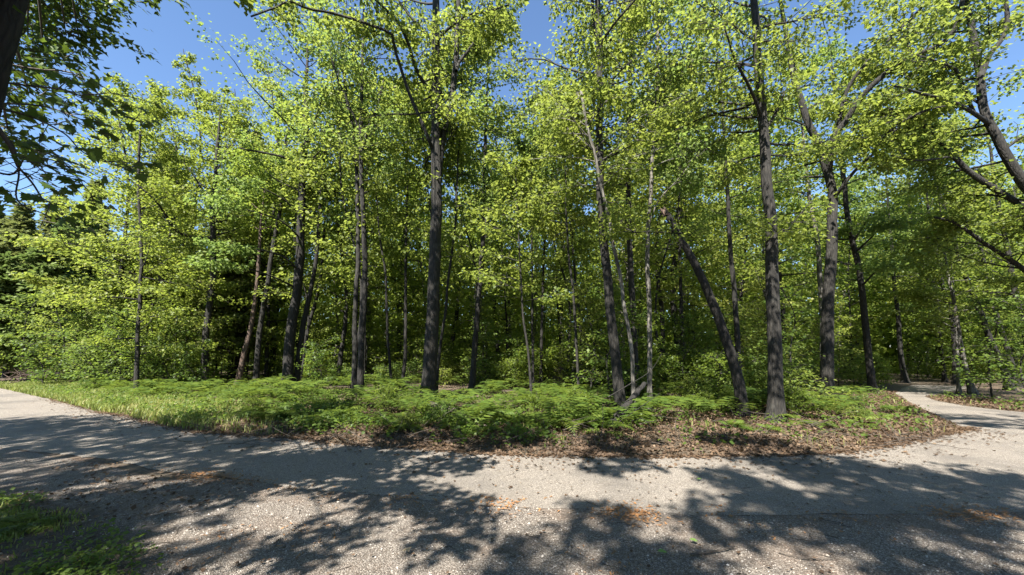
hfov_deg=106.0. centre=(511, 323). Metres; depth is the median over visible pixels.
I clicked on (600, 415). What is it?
fern
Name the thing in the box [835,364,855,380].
shrub
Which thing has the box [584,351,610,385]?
shrub
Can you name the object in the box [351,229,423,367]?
forest tree
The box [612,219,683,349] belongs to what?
forest tree
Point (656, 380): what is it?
shrub
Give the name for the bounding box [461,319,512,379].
sapling
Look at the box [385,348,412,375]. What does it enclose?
shrub
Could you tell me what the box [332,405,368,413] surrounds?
fern
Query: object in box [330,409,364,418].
fern
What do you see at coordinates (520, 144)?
maple tree
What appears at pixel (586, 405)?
shrub
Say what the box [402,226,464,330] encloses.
forest tree
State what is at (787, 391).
shrub
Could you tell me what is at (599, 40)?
maple tree
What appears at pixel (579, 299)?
sapling
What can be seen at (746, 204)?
forest tree
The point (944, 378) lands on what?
forest tree
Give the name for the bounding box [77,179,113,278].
pine tree
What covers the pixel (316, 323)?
forest tree
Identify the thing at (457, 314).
maple tree
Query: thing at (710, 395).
shrub
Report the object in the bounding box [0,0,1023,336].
sky
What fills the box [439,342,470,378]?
shrub
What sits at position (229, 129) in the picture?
maple tree
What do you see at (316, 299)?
maple tree
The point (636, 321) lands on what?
sapling
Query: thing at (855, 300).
sapling
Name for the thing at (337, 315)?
forest tree
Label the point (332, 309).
forest tree
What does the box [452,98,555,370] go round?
forest tree
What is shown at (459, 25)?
maple tree
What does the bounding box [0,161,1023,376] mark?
woodland
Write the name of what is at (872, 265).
forest tree
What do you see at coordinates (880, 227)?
maple tree
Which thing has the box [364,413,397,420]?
fern
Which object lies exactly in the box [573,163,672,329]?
forest tree
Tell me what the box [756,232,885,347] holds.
forest tree
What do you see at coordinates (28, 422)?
road
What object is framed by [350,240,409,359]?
forest tree
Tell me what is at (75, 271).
pine tree
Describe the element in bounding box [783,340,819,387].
sapling
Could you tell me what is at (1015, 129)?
forest tree
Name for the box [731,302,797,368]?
sapling
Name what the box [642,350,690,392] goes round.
shrub
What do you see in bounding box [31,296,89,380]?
sapling
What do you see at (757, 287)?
sapling
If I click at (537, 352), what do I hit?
shrub
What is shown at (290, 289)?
forest tree
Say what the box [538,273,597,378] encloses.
sapling
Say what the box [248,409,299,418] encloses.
fern
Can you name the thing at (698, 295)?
forest tree
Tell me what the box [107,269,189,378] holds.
sapling
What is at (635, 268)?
forest tree
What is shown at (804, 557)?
fallen twig
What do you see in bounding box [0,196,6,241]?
pine tree
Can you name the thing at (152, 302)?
sapling
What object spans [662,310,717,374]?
sapling
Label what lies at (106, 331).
sapling
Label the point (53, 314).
sapling
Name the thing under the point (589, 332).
sapling
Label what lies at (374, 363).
shrub
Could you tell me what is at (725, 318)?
forest tree
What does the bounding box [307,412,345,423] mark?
fern
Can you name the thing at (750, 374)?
shrub
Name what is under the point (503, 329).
sapling
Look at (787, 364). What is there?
sapling
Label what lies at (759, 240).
forest tree
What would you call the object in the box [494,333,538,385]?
sapling
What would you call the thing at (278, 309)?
forest tree
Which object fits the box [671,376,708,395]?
shrub
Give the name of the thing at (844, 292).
forest tree
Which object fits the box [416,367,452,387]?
shrub
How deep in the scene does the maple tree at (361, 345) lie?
16.49 m
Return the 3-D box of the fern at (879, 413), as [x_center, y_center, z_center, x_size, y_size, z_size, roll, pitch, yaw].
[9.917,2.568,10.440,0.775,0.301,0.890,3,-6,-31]
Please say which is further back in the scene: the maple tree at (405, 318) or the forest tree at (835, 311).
the forest tree at (835, 311)
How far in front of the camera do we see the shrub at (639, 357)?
20.51 m
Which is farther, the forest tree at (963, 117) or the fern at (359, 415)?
the forest tree at (963, 117)
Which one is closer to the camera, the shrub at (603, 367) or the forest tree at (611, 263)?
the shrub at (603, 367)
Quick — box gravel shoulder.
[0,448,1023,574]
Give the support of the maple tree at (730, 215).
on the ground at (135, 469)
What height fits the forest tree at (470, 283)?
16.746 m
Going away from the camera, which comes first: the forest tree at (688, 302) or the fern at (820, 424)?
the fern at (820, 424)
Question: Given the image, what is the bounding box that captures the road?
[0,385,1023,514]
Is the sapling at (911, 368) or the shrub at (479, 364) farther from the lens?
the sapling at (911, 368)
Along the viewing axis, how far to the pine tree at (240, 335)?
23.71 m
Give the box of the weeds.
[0,383,1023,574]
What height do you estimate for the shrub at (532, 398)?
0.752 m
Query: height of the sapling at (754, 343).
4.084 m
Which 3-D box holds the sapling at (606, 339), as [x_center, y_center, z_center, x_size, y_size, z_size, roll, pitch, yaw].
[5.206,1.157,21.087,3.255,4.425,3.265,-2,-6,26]
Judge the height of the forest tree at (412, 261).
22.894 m
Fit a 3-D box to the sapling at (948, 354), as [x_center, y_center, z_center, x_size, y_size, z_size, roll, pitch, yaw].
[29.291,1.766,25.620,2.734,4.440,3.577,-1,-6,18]
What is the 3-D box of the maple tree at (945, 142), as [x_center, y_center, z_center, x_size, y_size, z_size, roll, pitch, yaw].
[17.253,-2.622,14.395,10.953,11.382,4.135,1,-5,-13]
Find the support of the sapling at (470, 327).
on the ground at (135, 469)
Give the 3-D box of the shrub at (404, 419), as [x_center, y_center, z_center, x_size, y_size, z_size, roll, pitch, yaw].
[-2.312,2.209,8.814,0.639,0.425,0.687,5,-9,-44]
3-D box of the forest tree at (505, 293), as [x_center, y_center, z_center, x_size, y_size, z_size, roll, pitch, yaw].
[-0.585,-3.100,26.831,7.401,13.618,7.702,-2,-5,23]
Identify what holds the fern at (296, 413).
on the ground at (135, 469)
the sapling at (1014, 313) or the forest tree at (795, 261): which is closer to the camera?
the sapling at (1014, 313)
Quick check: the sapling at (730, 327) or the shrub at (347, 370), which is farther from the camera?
the shrub at (347, 370)
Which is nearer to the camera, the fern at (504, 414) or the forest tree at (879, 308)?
the fern at (504, 414)
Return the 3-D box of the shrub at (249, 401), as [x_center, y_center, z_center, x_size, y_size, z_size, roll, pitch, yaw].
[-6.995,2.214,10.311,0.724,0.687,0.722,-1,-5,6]
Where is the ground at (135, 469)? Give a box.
[0,361,1023,479]
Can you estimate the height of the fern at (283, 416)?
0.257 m
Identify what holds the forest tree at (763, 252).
on the ground at (135, 469)
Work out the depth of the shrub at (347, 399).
12.45 m
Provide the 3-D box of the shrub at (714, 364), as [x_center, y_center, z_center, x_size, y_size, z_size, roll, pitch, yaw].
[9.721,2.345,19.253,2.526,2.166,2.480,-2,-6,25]
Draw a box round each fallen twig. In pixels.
[690,546,734,555]
[779,551,834,558]
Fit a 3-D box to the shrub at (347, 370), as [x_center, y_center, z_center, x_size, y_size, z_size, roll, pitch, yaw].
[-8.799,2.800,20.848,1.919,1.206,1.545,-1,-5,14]
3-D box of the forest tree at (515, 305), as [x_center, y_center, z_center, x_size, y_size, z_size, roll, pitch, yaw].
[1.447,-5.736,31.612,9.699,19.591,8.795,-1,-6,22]
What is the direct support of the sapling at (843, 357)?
on the ground at (135, 469)
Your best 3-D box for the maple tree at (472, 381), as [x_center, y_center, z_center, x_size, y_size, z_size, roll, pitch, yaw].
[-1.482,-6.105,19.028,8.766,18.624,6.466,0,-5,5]
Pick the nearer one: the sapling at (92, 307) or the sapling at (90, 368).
the sapling at (90, 368)
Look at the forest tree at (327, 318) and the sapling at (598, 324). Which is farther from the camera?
the forest tree at (327, 318)
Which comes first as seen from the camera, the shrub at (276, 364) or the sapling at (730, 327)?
the sapling at (730, 327)
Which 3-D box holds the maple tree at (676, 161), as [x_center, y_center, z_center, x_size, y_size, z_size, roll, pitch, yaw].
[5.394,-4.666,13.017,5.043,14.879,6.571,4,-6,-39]
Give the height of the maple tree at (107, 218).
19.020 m
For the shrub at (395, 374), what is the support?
on the ground at (135, 469)
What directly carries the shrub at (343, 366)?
on the ground at (135, 469)
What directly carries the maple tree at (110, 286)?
on the ground at (135, 469)
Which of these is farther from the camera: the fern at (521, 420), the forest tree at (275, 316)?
the forest tree at (275, 316)
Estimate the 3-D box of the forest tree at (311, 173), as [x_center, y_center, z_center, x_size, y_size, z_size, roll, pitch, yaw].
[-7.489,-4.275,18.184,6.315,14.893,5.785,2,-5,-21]
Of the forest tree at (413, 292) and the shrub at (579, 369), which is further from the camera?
the forest tree at (413, 292)
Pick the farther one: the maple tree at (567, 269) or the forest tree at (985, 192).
the forest tree at (985, 192)
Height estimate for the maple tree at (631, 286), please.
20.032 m
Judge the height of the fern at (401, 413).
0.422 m
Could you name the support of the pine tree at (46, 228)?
on the ground at (135, 469)
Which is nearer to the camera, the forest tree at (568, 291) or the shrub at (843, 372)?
the shrub at (843, 372)
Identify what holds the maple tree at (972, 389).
on the ground at (135, 469)
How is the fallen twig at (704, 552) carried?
on the gravel shoulder
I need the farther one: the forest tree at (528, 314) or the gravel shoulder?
the forest tree at (528, 314)
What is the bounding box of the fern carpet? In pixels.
[28,366,1023,424]
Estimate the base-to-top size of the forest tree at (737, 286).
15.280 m
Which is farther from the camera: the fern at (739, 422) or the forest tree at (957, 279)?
the forest tree at (957, 279)
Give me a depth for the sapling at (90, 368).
18.74 m
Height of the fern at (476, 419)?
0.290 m
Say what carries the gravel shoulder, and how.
on the ground at (135, 469)
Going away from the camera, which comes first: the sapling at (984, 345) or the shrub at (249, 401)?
the shrub at (249, 401)
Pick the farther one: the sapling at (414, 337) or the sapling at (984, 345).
the sapling at (414, 337)
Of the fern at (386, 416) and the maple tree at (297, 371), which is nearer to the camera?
the fern at (386, 416)
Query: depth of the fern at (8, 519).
3.85 m
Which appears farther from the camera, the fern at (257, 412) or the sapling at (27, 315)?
the sapling at (27, 315)
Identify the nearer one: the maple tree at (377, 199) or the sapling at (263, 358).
the maple tree at (377, 199)
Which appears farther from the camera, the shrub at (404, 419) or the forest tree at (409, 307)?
the forest tree at (409, 307)
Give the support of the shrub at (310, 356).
on the ground at (135, 469)
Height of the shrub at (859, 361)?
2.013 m
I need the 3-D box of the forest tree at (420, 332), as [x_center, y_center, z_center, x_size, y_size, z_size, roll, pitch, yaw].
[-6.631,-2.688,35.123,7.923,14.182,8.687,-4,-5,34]
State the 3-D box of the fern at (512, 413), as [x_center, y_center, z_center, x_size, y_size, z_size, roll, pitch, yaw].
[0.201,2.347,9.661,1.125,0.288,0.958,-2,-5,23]
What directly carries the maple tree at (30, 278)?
on the ground at (135, 469)
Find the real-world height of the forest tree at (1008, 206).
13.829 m
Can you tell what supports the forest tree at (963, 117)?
on the ground at (135, 469)
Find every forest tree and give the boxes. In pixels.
[74,162,230,382]
[161,179,328,382]
[175,299,227,370]
[194,136,341,372]
[196,195,341,376]
[196,204,217,235]
[208,179,347,358]
[223,133,355,378]
[249,177,341,349]
[255,102,420,381]
[263,57,449,365]
[276,48,425,392]
[277,219,339,339]
[299,283,343,351]
[300,205,380,358]
[311,236,379,355]
[318,92,477,373]
[320,130,423,371]
[322,159,423,382]
[324,202,400,319]
[333,164,473,379]
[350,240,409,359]
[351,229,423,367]
[360,164,477,330]
[373,71,500,290]
[379,197,451,365]
[382,211,443,363]
[389,216,477,350]
[389,217,460,325]
[400,37,528,288]
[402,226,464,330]
[414,137,538,380]
[416,212,485,330]
[417,199,530,345]
[425,197,508,369]
[442,180,555,375]
[450,236,520,367]
[451,222,507,346]
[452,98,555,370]
[469,148,558,352]
[474,141,594,362]
[486,100,612,386]
[489,255,540,352]
[499,243,534,355]
[500,78,616,385]
[501,76,635,372]
[502,266,555,344]
[536,208,599,338]
[537,234,599,341]
[547,226,615,346]
[565,233,609,322]
[573,147,718,355]
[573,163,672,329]
[581,174,690,356]
[587,223,646,321]
[592,193,695,366]
[608,113,749,387]
[609,58,763,375]
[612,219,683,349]
[633,174,753,342]
[634,129,753,344]
[640,223,751,354]
[646,200,742,361]
[654,216,727,355]
[683,133,812,361]
[683,204,761,326]
[685,89,873,382]
[690,128,816,365]
[694,133,839,362]
[710,246,761,337]
[726,185,814,351]
[729,247,808,336]
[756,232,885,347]
[758,195,875,347]
[759,189,845,353]
[781,207,850,306]
[783,168,900,368]
[794,218,895,354]
[796,202,909,359]
[838,100,1013,378]
[838,181,974,371]
[838,205,886,330]
[864,185,1019,382]
[865,245,917,356]
[871,200,988,374]
[881,184,1019,372]
[898,212,1020,373]
[902,154,1018,367]
[940,203,1022,372]
[963,122,1023,321]
[988,173,1015,201]
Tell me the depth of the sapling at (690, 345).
31.32 m
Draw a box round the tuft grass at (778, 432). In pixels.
[411,393,1021,449]
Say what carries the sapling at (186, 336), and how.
on the ground at (135, 469)
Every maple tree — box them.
[0,71,252,388]
[5,88,201,383]
[42,85,205,383]
[69,75,247,379]
[108,49,233,380]
[123,87,270,359]
[133,96,291,388]
[166,85,300,379]
[177,46,337,379]
[182,2,415,385]
[204,85,343,382]
[207,144,308,381]
[233,0,533,399]
[254,0,440,394]
[266,85,369,381]
[268,0,424,394]
[277,151,369,365]
[341,134,422,389]
[358,70,468,389]
[378,0,570,391]
[412,35,508,392]
[441,132,505,367]
[457,147,577,403]
[468,124,587,390]
[476,0,720,410]
[490,74,595,386]
[501,83,638,390]
[507,213,593,369]
[510,0,709,394]
[511,64,610,388]
[516,74,697,413]
[575,0,778,408]
[606,46,750,369]
[613,46,720,376]
[618,0,898,422]
[631,0,821,370]
[670,0,984,400]
[727,46,882,359]
[753,29,966,391]
[813,98,977,382]
[827,88,1023,236]
[851,0,1023,232]
[852,155,1023,394]
[854,77,1023,390]
[858,109,1023,386]
[863,118,1023,384]
[877,224,984,393]
[888,181,1023,296]
[901,40,1023,344]
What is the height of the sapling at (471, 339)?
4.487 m
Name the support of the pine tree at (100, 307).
on the ground at (135, 469)
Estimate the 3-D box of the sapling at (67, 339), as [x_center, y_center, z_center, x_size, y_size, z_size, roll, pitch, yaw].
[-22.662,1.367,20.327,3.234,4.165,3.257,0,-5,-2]
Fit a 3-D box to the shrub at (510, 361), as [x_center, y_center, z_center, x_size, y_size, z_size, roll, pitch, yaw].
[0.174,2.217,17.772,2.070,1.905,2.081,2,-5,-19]
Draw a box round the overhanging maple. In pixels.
[0,0,190,262]
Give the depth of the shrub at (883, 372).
24.43 m
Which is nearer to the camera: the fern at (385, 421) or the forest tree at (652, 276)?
the fern at (385, 421)
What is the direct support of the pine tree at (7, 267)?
on the ground at (135, 469)
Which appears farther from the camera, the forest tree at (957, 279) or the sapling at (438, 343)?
the forest tree at (957, 279)
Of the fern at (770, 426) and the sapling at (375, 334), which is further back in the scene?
the sapling at (375, 334)
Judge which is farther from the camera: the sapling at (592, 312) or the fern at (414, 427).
the sapling at (592, 312)
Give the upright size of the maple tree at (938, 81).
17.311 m
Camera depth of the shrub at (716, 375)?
17.24 m
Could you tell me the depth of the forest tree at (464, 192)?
24.68 m
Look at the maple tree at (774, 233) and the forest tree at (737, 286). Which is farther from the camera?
the forest tree at (737, 286)
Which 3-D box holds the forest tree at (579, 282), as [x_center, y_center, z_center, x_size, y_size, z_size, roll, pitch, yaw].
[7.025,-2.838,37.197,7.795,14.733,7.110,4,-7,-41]
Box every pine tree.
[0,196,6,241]
[0,201,42,376]
[0,239,89,380]
[0,251,49,371]
[20,202,110,378]
[36,188,89,282]
[55,261,159,377]
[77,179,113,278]
[85,147,202,380]
[182,222,277,382]
[190,129,292,374]
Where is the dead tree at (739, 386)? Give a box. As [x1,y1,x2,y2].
[660,206,751,417]
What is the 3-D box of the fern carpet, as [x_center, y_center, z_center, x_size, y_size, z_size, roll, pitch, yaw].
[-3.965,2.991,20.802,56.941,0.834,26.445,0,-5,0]
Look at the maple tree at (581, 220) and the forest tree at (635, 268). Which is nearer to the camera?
the maple tree at (581, 220)
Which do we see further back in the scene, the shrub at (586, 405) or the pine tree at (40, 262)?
the pine tree at (40, 262)
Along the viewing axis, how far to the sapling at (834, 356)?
26.05 m
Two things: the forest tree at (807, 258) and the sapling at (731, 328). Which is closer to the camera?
the sapling at (731, 328)
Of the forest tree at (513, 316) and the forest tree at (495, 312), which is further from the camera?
the forest tree at (513, 316)
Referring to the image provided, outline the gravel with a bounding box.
[0,476,1023,574]
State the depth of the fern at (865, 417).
9.32 m
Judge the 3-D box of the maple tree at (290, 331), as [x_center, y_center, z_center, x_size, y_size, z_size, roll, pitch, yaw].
[-10.451,-6.417,19.803,9.355,19.402,10.895,0,-5,0]
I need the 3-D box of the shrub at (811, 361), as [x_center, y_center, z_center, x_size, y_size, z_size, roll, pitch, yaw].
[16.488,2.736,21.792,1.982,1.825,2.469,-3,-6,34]
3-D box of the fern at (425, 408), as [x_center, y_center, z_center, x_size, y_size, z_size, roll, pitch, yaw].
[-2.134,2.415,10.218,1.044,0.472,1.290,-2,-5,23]
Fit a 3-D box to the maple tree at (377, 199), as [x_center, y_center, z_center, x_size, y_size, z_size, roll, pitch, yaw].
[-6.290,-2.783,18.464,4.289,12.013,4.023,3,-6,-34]
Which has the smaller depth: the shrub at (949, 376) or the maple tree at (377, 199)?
the maple tree at (377, 199)
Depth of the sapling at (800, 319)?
15.87 m
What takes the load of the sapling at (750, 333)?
on the ground at (135, 469)
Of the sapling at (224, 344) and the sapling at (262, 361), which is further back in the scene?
the sapling at (262, 361)
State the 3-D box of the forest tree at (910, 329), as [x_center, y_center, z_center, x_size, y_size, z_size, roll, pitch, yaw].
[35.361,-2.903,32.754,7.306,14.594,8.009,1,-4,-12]
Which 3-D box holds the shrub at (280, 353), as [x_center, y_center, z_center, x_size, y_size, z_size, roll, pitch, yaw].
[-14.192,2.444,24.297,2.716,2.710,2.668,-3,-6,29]
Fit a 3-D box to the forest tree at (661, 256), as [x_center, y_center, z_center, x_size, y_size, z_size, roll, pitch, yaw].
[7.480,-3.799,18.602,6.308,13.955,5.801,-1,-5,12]
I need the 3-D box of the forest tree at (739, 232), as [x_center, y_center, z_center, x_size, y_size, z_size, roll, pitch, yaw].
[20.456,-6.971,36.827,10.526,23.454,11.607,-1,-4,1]
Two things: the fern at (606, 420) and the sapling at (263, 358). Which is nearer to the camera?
the fern at (606, 420)
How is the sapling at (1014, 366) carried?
on the ground at (135, 469)
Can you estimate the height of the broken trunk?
1.947 m
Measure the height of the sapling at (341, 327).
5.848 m
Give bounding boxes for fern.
[0,511,69,534]
[229,406,268,417]
[232,408,278,422]
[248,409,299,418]
[256,415,290,422]
[257,409,295,421]
[263,405,310,417]
[283,411,316,424]
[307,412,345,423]
[322,410,352,416]
[328,414,368,424]
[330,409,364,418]
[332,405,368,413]
[356,411,389,422]
[359,414,398,425]
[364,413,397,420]
[369,417,415,430]
[380,416,422,430]
[384,418,424,434]
[394,412,432,418]
[416,407,441,415]
[437,417,472,429]
[450,422,488,437]
[453,417,487,429]
[469,425,501,429]
[491,412,515,423]
[492,409,519,417]
[504,409,535,422]
[508,417,535,423]
[521,415,555,428]
[548,416,601,424]
[549,414,605,435]
[570,416,606,425]
[580,421,638,437]
[587,417,616,427]
[591,413,635,426]
[716,419,754,431]
[751,423,784,433]
[773,414,813,425]
[797,419,838,427]
[841,415,892,428]
[866,412,894,417]
[878,405,916,411]
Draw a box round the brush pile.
[0,364,85,383]
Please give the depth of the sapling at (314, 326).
23.69 m
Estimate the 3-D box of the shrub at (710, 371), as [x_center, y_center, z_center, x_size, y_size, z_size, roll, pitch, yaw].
[7.619,1.794,13.718,2.491,2.250,2.481,3,-6,-31]
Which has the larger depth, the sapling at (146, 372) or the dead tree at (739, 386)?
the sapling at (146, 372)
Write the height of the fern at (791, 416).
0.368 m
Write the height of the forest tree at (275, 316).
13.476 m
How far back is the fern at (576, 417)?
8.70 m
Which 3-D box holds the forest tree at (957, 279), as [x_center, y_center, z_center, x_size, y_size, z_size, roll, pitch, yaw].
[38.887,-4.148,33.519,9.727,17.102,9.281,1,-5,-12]
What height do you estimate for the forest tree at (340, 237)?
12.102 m
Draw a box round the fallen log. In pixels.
[429,401,492,430]
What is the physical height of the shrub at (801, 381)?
1.535 m
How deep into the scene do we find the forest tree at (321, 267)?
20.28 m
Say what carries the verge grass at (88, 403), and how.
on the ground at (135, 469)
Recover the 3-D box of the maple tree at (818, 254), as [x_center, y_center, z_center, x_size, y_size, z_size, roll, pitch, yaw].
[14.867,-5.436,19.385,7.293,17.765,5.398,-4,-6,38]
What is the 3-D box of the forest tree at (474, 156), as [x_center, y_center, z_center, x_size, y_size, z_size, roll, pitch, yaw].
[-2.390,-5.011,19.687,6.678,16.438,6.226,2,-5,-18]
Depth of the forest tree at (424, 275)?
47.50 m
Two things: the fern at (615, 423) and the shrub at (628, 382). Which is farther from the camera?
the shrub at (628, 382)
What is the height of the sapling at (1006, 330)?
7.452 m
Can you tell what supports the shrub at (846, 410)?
on the ground at (135, 469)
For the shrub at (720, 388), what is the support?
on the ground at (135, 469)
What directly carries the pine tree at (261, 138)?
on the ground at (135, 469)
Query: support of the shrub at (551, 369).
on the ground at (135, 469)
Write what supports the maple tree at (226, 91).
on the ground at (135, 469)
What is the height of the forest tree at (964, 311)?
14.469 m
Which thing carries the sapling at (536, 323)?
on the ground at (135, 469)
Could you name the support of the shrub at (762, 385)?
on the ground at (135, 469)
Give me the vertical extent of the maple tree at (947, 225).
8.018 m
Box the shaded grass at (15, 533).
[0,494,137,574]
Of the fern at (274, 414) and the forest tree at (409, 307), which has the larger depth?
the forest tree at (409, 307)
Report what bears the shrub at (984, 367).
on the ground at (135, 469)
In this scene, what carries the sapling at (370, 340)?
on the ground at (135, 469)
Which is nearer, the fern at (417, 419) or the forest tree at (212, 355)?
the fern at (417, 419)
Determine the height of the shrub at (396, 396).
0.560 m
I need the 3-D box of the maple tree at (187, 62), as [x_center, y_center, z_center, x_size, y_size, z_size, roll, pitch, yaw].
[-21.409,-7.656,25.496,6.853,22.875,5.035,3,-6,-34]
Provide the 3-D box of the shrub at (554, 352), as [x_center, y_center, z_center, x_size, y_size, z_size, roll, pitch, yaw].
[2.139,2.024,19.614,2.794,2.564,2.741,-3,-6,33]
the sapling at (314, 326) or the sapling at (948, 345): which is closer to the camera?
the sapling at (314, 326)
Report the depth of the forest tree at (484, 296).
46.22 m
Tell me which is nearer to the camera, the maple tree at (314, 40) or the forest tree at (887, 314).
the maple tree at (314, 40)
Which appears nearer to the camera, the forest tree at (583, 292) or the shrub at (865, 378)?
the shrub at (865, 378)
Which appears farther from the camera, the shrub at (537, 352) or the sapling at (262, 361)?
the sapling at (262, 361)
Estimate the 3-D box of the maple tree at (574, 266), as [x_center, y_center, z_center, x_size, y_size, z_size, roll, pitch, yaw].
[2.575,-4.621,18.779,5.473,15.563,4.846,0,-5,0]
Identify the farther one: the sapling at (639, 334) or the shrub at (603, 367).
the sapling at (639, 334)
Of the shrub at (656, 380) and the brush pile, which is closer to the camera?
the shrub at (656, 380)
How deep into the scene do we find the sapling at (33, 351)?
21.20 m
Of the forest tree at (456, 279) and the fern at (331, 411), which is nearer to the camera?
the fern at (331, 411)
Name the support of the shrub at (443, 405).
on the ground at (135, 469)
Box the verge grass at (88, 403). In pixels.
[0,380,296,434]
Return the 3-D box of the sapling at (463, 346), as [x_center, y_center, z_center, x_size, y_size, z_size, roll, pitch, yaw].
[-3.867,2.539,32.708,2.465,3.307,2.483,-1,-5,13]
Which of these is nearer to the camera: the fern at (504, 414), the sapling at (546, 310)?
the fern at (504, 414)
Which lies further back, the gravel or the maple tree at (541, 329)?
the maple tree at (541, 329)
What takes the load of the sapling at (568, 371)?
on the ground at (135, 469)
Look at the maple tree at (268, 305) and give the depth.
24.33 m
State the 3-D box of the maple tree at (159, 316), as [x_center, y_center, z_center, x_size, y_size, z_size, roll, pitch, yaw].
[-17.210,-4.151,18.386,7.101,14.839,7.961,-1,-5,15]
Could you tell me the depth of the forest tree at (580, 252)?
19.37 m
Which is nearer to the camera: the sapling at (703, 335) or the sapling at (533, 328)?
the sapling at (703, 335)
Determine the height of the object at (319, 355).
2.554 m
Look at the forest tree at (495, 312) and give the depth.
30.52 m
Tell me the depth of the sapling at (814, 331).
23.92 m
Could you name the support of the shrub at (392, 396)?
on the ground at (135, 469)
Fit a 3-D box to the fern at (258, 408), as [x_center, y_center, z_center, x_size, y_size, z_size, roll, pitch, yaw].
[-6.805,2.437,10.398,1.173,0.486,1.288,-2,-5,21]
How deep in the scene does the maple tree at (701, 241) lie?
20.30 m
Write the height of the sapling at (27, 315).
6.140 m
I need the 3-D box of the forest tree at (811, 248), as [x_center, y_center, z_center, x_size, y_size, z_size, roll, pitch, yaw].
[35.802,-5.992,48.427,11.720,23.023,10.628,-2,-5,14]
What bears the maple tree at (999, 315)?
on the ground at (135, 469)
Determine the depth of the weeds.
8.88 m
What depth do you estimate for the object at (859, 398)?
10.94 m
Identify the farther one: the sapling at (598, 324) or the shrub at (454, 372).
the sapling at (598, 324)
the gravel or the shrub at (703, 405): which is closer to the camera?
the gravel
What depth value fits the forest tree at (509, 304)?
38.41 m
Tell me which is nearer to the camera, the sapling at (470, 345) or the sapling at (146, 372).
the sapling at (146, 372)
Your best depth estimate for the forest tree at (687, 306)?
28.22 m
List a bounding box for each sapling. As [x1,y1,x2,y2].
[0,291,62,381]
[6,328,73,382]
[15,282,88,379]
[29,310,119,384]
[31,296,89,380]
[61,259,151,366]
[62,332,129,384]
[65,294,153,383]
[76,306,157,386]
[100,332,165,385]
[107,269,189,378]
[108,295,198,378]
[139,305,214,377]
[140,330,191,388]
[151,294,226,376]
[169,339,216,387]
[188,316,262,381]
[249,335,276,372]
[249,344,263,368]
[250,344,281,371]
[276,297,337,376]
[295,331,328,367]
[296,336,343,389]
[320,329,350,365]
[327,293,381,368]
[330,280,402,381]
[343,323,385,371]
[366,318,399,364]
[384,324,422,374]
[386,263,469,366]
[393,309,423,365]
[409,310,456,370]
[418,332,449,366]
[450,287,493,369]
[452,268,514,383]
[456,322,490,359]
[458,334,470,365]
[459,334,480,365]
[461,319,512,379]
[486,304,515,361]
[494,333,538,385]
[497,332,524,366]
[505,295,554,376]
[507,249,573,379]
[516,300,554,364]
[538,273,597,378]
[555,274,638,386]
[557,339,591,384]
[558,296,622,386]
[561,282,657,403]
[567,310,610,382]
[579,304,630,370]
[584,270,641,360]
[588,291,617,354]
[593,278,671,392]
[620,308,668,368]
[652,311,718,381]
[657,343,680,378]
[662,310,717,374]
[665,326,704,362]
[682,305,757,390]
[691,339,713,368]
[712,299,766,370]
[714,306,762,368]
[730,254,835,384]
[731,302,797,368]
[734,327,766,366]
[746,341,799,399]
[749,283,843,385]
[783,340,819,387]
[793,324,836,373]
[802,283,876,373]
[804,333,847,372]
[810,344,864,388]
[834,338,883,387]
[839,288,888,364]
[843,321,898,369]
[890,334,946,376]
[896,341,937,380]
[906,289,986,366]
[926,318,986,374]
[937,295,1023,398]
[937,338,991,374]
[946,309,1014,372]
[956,293,1023,391]
[970,281,1022,360]
[977,264,1023,378]
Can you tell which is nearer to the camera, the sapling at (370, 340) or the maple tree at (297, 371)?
the maple tree at (297, 371)
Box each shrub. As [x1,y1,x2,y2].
[237,395,266,415]
[261,342,307,376]
[269,361,281,375]
[294,346,337,380]
[323,360,349,376]
[325,355,351,374]
[334,364,366,383]
[335,397,356,405]
[357,346,387,376]
[369,361,401,381]
[374,380,403,411]
[377,347,418,374]
[379,369,414,384]
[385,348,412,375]
[390,392,410,405]
[395,359,422,383]
[397,410,423,427]
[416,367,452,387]
[419,397,460,426]
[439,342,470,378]
[439,359,465,383]
[458,356,509,387]
[479,348,502,377]
[495,352,535,388]
[501,348,517,376]
[505,341,553,382]
[521,391,551,417]
[528,340,575,383]
[539,357,558,378]
[552,343,586,375]
[559,384,592,414]
[569,357,591,380]
[570,394,591,412]
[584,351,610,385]
[599,361,659,396]
[621,343,666,374]
[628,373,664,395]
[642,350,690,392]
[655,349,707,387]
[665,375,714,408]
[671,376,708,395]
[686,345,749,399]
[692,401,709,411]
[695,389,721,410]
[697,349,730,380]
[702,366,727,383]
[708,382,732,406]
[719,368,766,394]
[741,349,804,387]
[743,365,796,404]
[763,363,859,411]
[783,382,819,418]
[791,358,819,384]
[828,399,866,415]
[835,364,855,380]
[841,358,886,384]
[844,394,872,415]
[845,370,881,387]
[848,359,893,383]
[855,349,898,387]
[857,408,879,419]
[908,364,940,379]
[932,364,951,378]
[970,357,999,381]
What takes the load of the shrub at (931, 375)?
on the ground at (135, 469)
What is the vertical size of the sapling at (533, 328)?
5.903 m
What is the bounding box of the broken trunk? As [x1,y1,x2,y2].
[607,355,660,432]
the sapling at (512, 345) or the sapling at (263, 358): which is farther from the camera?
the sapling at (512, 345)
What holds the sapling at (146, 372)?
on the ground at (135, 469)
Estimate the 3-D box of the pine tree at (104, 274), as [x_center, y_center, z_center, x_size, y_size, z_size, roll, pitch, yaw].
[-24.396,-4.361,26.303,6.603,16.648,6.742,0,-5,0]
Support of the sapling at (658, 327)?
on the ground at (135, 469)

